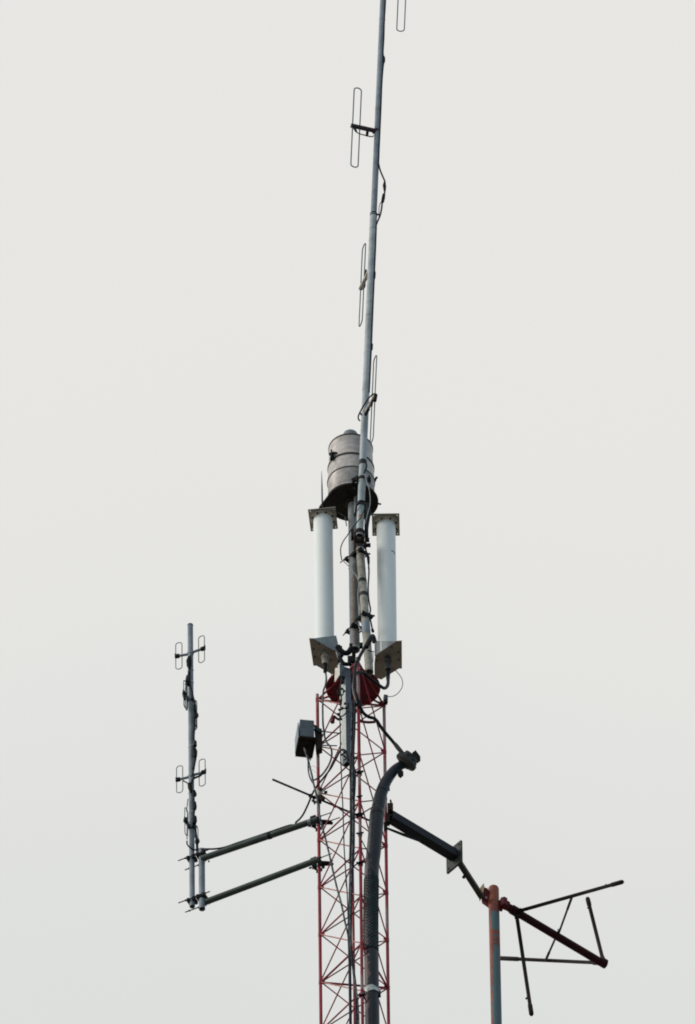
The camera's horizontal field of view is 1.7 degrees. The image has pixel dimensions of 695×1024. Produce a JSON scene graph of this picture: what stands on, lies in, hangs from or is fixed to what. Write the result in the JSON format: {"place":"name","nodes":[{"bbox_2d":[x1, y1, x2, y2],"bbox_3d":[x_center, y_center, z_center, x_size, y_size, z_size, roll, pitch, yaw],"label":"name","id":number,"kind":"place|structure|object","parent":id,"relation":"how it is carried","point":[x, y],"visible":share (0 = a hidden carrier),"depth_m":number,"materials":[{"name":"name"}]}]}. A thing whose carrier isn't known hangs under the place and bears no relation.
{"place":"outdoors","nodes":[
{"label":"outdoors","id":0,"kind":"place"},
{"bbox_2d":[0,0,694,1023],"label":"sky","id":1,"kind":"structure","parent":0,"point":[185,211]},
{"label":"ground","id":2,"kind":"structure","parent":0,"visible":0},
{"bbox_2d":[315,658,389,1023],"bbox_3d":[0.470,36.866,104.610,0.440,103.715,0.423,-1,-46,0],"label":"lattice tower","id":3,"kind":"structure","parent":2,"relation":"on","point":[368,691],"depth_m":141.06,"materials":[{"name":"metal"}]},
{"bbox_2d":[198,816,319,910],"bbox_3d":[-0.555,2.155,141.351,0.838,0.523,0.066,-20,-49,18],"label":"standoff frame","id":4,"kind":"object","parent":3,"relation":"attached to","point":[203,901],"visible":1,"depth_m":141.36,"materials":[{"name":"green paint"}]},
{"bbox_2d":[178,891,209,912],"bbox_3d":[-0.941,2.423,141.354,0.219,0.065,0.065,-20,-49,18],"label":"pipe clamp","id":5,"kind":"object","parent":4,"relation":"attached to","point":[196,897],"visible":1,"depth_m":141.35,"materials":[{"name":"metal"}]},
{"bbox_2d":[178,850,209,869],"bbox_3d":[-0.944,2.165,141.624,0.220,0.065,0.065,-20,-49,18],"label":"pipe clamp","id":6,"kind":"object","parent":4,"relation":"attached to","point":[193,856],"visible":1,"depth_m":141.62,"materials":[{"name":"metal"}]},
{"bbox_2d":[175,623,205,908],"bbox_3d":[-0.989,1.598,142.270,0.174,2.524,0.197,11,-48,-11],"label":"dipole array","id":7,"kind":"object","parent":6,"relation":"attached to","point":[190,706],"visible":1,"depth_m":142.25,"materials":[{"name":"metal"}]},
{"bbox_2d":[197,749,348,850],"bbox_3d":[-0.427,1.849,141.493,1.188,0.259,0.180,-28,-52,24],"label":"cable","id":8,"kind":"object","parent":4,"relation":"attached to","point":[321,780],"visible":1,"depth_m":141.42,"materials":[{"name":"black rubber"}]},
{"bbox_2d":[295,719,338,760],"bbox_3d":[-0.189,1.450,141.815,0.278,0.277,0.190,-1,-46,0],"label":"equipment box","id":9,"kind":"object","parent":3,"relation":"attached to","point":[305,737],"visible":1,"depth_m":141.79,"materials":[{"name":"paint"}]},
{"bbox_2d":[307,757,312,783],"bbox_3d":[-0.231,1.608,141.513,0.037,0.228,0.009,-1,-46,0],"label":"cable","id":10,"kind":"object","parent":9,"relation":"hanging from","point":[308,769],"visible":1,"depth_m":141.52,"materials":[{"name":"grey rubber"}]},
{"bbox_2d":[303,746,348,989],"bbox_3d":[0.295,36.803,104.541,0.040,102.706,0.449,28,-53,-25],"label":"cable","id":11,"kind":"object","parent":9,"relation":"hanging from","point":[316,795],"visible":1,"depth_m":140.78,"materials":[{"name":"black rubber"}]},
{"bbox_2d":[312,787,326,804],"bbox_3d":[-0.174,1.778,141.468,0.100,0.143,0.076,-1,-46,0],"label":"leg knuckle","id":12,"kind":"object","parent":3,"relation":"attached to","point":[320,790],"visible":1,"depth_m":141.46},
{"bbox_2d":[272,779,368,820],"bbox_3d":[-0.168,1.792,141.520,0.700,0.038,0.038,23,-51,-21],"label":"cross rod","id":13,"kind":"object","parent":3,"relation":"attached to","point":[303,792],"visible":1,"depth_m":141.48,"materials":[{"name":"metal"}]},
{"bbox_2d":[309,853,333,872],"bbox_3d":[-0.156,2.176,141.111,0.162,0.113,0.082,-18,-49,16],"label":"leg clamp","id":14,"kind":"object","parent":3,"relation":"attached to","point":[323,864],"visible":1,"depth_m":141.10,"materials":[{"name":"metal"}]},
{"bbox_2d":[308,507,339,674],"bbox_3d":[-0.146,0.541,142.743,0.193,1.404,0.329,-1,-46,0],"label":"cylindrical antenna","id":15,"kind":"object","parent":3,"relation":"on","point":[324,641],"visible":1,"depth_m":142.70,"materials":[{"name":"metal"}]},
{"bbox_2d":[321,471,322,506],"bbox_3d":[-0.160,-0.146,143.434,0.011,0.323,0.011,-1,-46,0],"label":"lightning rod","id":16,"kind":"object","parent":15,"relation":"on","point":[321,490],"visible":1,"depth_m":143.41,"materials":[{"name":"metal"}]},
{"bbox_2d":[313,671,332,780],"bbox_3d":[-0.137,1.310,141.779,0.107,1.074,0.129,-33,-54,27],"label":"cable","id":17,"kind":"object","parent":15,"relation":"hanging from","point":[328,765],"visible":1,"depth_m":141.65,"materials":[{"name":"black rubber"}]},
{"bbox_2d":[308,812,339,831],"bbox_3d":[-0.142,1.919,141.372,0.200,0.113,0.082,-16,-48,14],"label":"leg clamp","id":18,"kind":"object","parent":3,"relation":"attached to","point":[330,822],"visible":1,"depth_m":141.36,"materials":[{"name":"metal"}]},
{"bbox_2d":[330,715,338,723],"bbox_3d":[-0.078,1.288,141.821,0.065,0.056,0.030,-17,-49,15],"label":"obstruction lamp","id":19,"kind":"object","parent":3,"relation":"attached to","point":[333,718],"visible":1,"depth_m":141.81,"materials":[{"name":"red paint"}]},
{"bbox_2d":[334,663,350,766],"bbox_3d":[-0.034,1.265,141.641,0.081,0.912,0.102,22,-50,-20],"label":"mounting post","id":20,"kind":"object","parent":3,"relation":"attached to","point":[343,672],"visible":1,"depth_m":141.64,"materials":[{"name":"metal"}]},
{"bbox_2d":[337,687,344,695],"bbox_3d":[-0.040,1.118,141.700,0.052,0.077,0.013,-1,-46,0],"label":"bolt","id":21,"kind":"object","parent":20,"relation":"attached to","point":[341,689],"visible":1,"depth_m":141.70,"materials":[{"name":"metal"}]},
{"bbox_2d":[339,683,347,919],"bbox_3d":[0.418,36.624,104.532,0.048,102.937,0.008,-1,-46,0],"label":"cable","id":22,"kind":"object","parent":21,"relation":"hanging from","point":[342,804],"visible":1,"depth_m":140.94,"materials":[{"name":"black rubber"}]},
{"bbox_2d":[338,702,348,710],"bbox_3d":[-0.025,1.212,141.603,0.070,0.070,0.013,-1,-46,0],"label":"bolt","id":23,"kind":"object","parent":20,"relation":"attached to","point":[342,708],"visible":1,"depth_m":141.59,"materials":[{"name":"metal"}]},
{"bbox_2d":[341,749,347,759],"bbox_3d":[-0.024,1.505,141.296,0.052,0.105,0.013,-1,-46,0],"label":"bolt","id":24,"kind":"object","parent":20,"relation":"attached to","point":[343,755],"visible":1,"depth_m":141.29,"materials":[{"name":"metal"}]},
{"bbox_2d":[352,873,355,1023],"bbox_3d":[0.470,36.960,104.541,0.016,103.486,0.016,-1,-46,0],"label":"cable","id":25,"kind":"object","parent":3,"relation":"attached to","point":[353,945],"visible":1,"depth_m":140.47,"materials":[{"name":"red paint"}]},
{"bbox_2d":[355,812,364,817],"bbox_3d":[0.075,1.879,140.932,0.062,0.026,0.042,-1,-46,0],"label":"cable hanger","id":26,"kind":"object","parent":3,"relation":"attached to","point":[358,814],"visible":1,"depth_m":140.92,"materials":[{"name":"metal"}]},
{"bbox_2d":[348,700,353,1023],"bbox_3d":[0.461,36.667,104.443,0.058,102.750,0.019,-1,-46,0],"label":"cable","id":27,"kind":"object","parent":26,"relation":"hanging from","point":[350,980],"visible":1,"depth_m":140.45,"materials":[{"name":"black rubber"}]},
{"bbox_2d":[350,703,352,754],"bbox_3d":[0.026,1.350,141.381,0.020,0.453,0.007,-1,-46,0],"label":"cable","id":28,"kind":"object","parent":27,"relation":"attached to","point":[351,729],"visible":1,"depth_m":141.38,"materials":[{"name":"black rubber"}]},
{"bbox_2d":[349,763,359,1023],"bbox_3d":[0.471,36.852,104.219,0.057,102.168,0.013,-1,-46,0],"label":"cable","id":29,"kind":"object","parent":27,"relation":"attached to","point":[351,892],"visible":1,"depth_m":140.33,"materials":[{"name":"black rubber"}]},
{"bbox_2d":[349,698,357,1023],"bbox_3d":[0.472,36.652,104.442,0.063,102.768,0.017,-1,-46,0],"label":"cable","id":30,"kind":"object","parent":26,"relation":"hanging from","point":[353,758],"visible":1,"depth_m":140.77,"materials":[{"name":"black rubber"}]},
{"bbox_2d":[356,543,373,675],"bbox_3d":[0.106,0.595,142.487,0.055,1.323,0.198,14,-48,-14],"label":"support pipe","id":31,"kind":"object","parent":3,"relation":"attached to","point":[364,606],"visible":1,"depth_m":142.47,"materials":[{"name":"metal"}]},
{"bbox_2d":[344,561,361,630],"bbox_3d":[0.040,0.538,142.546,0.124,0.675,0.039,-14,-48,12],"label":"cable","id":32,"kind":"object","parent":31,"relation":"attached to","point":[357,593],"visible":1,"depth_m":142.59,"materials":[{"name":"black rubber"}]},
{"bbox_2d":[348,502,359,653],"bbox_3d":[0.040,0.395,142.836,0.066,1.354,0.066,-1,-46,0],"label":"beacon pole","id":33,"kind":"object","parent":31,"relation":"attached to","point":[353,607],"visible":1,"depth_m":142.72,"materials":[{"name":"grey metal"}]},
{"bbox_2d":[335,642,362,667],"bbox_3d":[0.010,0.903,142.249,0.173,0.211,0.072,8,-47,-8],"label":"twin ring bracket","id":34,"kind":"object","parent":33,"relation":"attached to","point":[347,652],"visible":1,"depth_m":142.24,"materials":[{"name":"metal"}]},
{"bbox_2d":[319,429,380,520],"bbox_3d":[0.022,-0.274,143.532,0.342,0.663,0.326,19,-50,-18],"label":"beacon","id":35,"kind":"object","parent":33,"relation":"attached to","point":[344,454],"visible":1,"depth_m":143.36,"materials":[{"name":"metal"}]},
{"bbox_2d":[340,547,369,568],"bbox_3d":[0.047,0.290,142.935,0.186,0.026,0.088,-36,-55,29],"label":"pipe clamp","id":36,"kind":"object","parent":31,"relation":"attached to","point":[353,553],"visible":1,"depth_m":142.90,"materials":[{"name":"metal"}]},
{"bbox_2d":[343,610,374,635],"bbox_3d":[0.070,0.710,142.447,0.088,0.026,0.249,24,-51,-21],"label":"pipe clamp","id":37,"kind":"object","parent":31,"relation":"attached to","point":[358,618],"visible":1,"depth_m":142.42,"materials":[{"name":"metal"}]},
{"bbox_2d":[351,528,370,549],"bbox_3d":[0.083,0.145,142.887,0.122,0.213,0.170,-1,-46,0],"label":"mast foot clamp","id":38,"kind":"object","parent":31,"relation":"attached to","point":[364,539],"visible":1,"depth_m":142.82,"materials":[{"name":"metal"}]},
{"bbox_2d":[350,0,405,538],"bbox_3d":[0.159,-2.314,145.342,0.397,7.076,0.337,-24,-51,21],"label":"dipole array","id":39,"kind":"object","parent":38,"relation":"attached to","point":[369,278],"visible":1,"depth_m":144.64,"materials":[{"name":"metal"}]},
{"bbox_2d":[340,508,364,559],"bbox_3d":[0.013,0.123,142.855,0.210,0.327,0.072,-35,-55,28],"label":"cable","id":40,"kind":"object","parent":39,"relation":"attached to","point":[349,532],"visible":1,"depth_m":142.80,"materials":[{"name":"grey rubber"}]},
{"bbox_2d":[354,500,365,513],"bbox_3d":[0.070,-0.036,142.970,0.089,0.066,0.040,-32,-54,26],"label":"cable","id":41,"kind":"object","parent":39,"relation":"attached to","point":[360,501],"visible":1,"depth_m":142.96,"materials":[{"name":"black rubber"}]},
{"bbox_2d":[351,475,370,516],"bbox_3d":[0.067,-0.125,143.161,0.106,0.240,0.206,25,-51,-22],"label":"mast bracket","id":42,"kind":"object","parent":39,"relation":"attached to","point":[354,480],"visible":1,"depth_m":143.18,"materials":[{"name":"metal"}]},
{"bbox_2d":[364,504,366,530],"bbox_3d":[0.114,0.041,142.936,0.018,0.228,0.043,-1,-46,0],"label":"cable","id":43,"kind":"object","parent":39,"relation":"attached to","point":[365,526],"visible":1,"depth_m":142.91,"materials":[{"name":"black rubber"}]},
{"bbox_2d":[364,474,370,523],"bbox_3d":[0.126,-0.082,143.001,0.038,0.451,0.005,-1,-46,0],"label":"cable","id":44,"kind":"object","parent":39,"relation":"hanging from","point":[370,499],"visible":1,"depth_m":142.99,"materials":[{"name":"grey rubber"}]},
{"bbox_2d":[366,502,369,528],"bbox_3d":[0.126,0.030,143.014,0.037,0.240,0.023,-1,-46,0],"label":"cable","id":45,"kind":"object","parent":39,"relation":"hanging from","point":[368,516],"visible":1,"depth_m":143.00,"materials":[{"name":"black rubber"}]},
{"bbox_2d":[353,634,374,706],"bbox_3d":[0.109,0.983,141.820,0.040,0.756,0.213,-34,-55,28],"label":"cable","id":46,"kind":"object","parent":31,"relation":"attached to","point":[354,674],"visible":1,"depth_m":141.72,"materials":[{"name":"black rubber"}]},
{"bbox_2d":[364,637,372,648],"bbox_3d":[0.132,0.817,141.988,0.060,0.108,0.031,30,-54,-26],"label":"cable joint","id":47,"kind":"object","parent":46,"relation":"attached to","point":[368,642],"visible":1,"depth_m":141.97,"materials":[{"name":"black rubber"}]},
{"bbox_2d":[365,549,372,628],"bbox_3d":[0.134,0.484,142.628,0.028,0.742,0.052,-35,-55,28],"label":"cable","id":48,"kind":"object","parent":31,"relation":"attached to","point":[368,591],"visible":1,"depth_m":142.63,"materials":[{"name":"black rubber"}]},
{"bbox_2d":[366,551,369,563],"bbox_3d":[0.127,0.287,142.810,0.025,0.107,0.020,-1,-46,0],"label":"cable joint","id":49,"kind":"object","parent":48,"relation":"attached to","point":[368,558],"visible":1,"depth_m":142.80,"materials":[{"name":"black rubber"}]},
{"bbox_2d":[352,670,394,743],"bbox_3d":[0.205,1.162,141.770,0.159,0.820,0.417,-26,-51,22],"label":"cable","id":50,"kind":"object","parent":3,"relation":"attached to","point":[375,719],"visible":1,"depth_m":141.55,"materials":[{"name":"black rubber"}]},
{"bbox_2d":[378,694,387,705],"bbox_3d":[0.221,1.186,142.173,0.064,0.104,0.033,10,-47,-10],"label":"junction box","id":51,"kind":"object","parent":3,"relation":"attached to","point":[385,699],"visible":1,"depth_m":142.18,"materials":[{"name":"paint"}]},
{"bbox_2d":[372,513,401,679],"bbox_3d":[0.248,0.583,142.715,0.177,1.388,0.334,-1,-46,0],"label":"cylindrical antenna","id":52,"kind":"object","parent":3,"relation":"on","point":[387,644],"visible":1,"depth_m":142.66,"materials":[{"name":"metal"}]},
{"bbox_2d":[387,667,402,696],"bbox_3d":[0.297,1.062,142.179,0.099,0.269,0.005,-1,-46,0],"label":"cable","id":53,"kind":"object","parent":52,"relation":"attached to","point":[402,684],"visible":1,"depth_m":142.16,"materials":[{"name":"grey rubber"}]},
{"bbox_2d":[361,750,419,1023],"bbox_3d":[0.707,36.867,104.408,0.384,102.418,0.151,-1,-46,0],"label":"feed hose","id":54,"kind":"object","parent":3,"relation":"attached to","point":[407,760],"visible":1,"depth_m":140.54,"materials":[{"name":"black rubber"}]},
{"bbox_2d":[393,742,403,752],"bbox_3d":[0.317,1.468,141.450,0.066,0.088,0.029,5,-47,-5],"label":"cable boot","id":55,"kind":"object","parent":54,"relation":"attached to","point":[397,747],"visible":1,"depth_m":141.44,"materials":[{"name":"grey paint"}]},
{"bbox_2d":[384,799,484,900],"bbox_3d":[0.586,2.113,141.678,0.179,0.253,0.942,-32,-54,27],"label":"outrigger","id":56,"kind":"object","parent":3,"relation":"attached to","point":[451,854],"visible":1,"depth_m":141.62,"materials":[{"name":"paint"}]},
{"bbox_2d":[481,884,501,1023],"bbox_3d":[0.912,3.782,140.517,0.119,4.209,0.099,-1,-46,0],"label":"steel pole","id":57,"kind":"object","parent":56,"relation":"attached to","point":[490,900],"visible":1,"depth_m":141.60,"materials":[{"name":"grey metal"}]},
{"bbox_2d":[499,880,623,1015],"bbox_3d":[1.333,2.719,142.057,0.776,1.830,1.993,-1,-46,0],"label":"slanted dipole antenna","id":58,"kind":"object","parent":57,"relation":"attached to","point":[516,912],"visible":0.97,"depth_m":142.04,"materials":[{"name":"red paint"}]},
{"bbox_3d":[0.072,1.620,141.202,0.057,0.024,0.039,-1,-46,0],"label":"cable hanger","id":59,"kind":"object","parent":3,"relation":"attached to","visible":0},
{"bbox_2d":[354,759,355,793],"bbox_3d":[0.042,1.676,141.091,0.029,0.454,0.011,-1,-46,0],"label":"cable","id":60,"kind":"object","parent":59,"relation":"hanging from","point":[355,777],"visible":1,"depth_m":141.12,"materials":[{"name":"grey rubber"}]}
]}

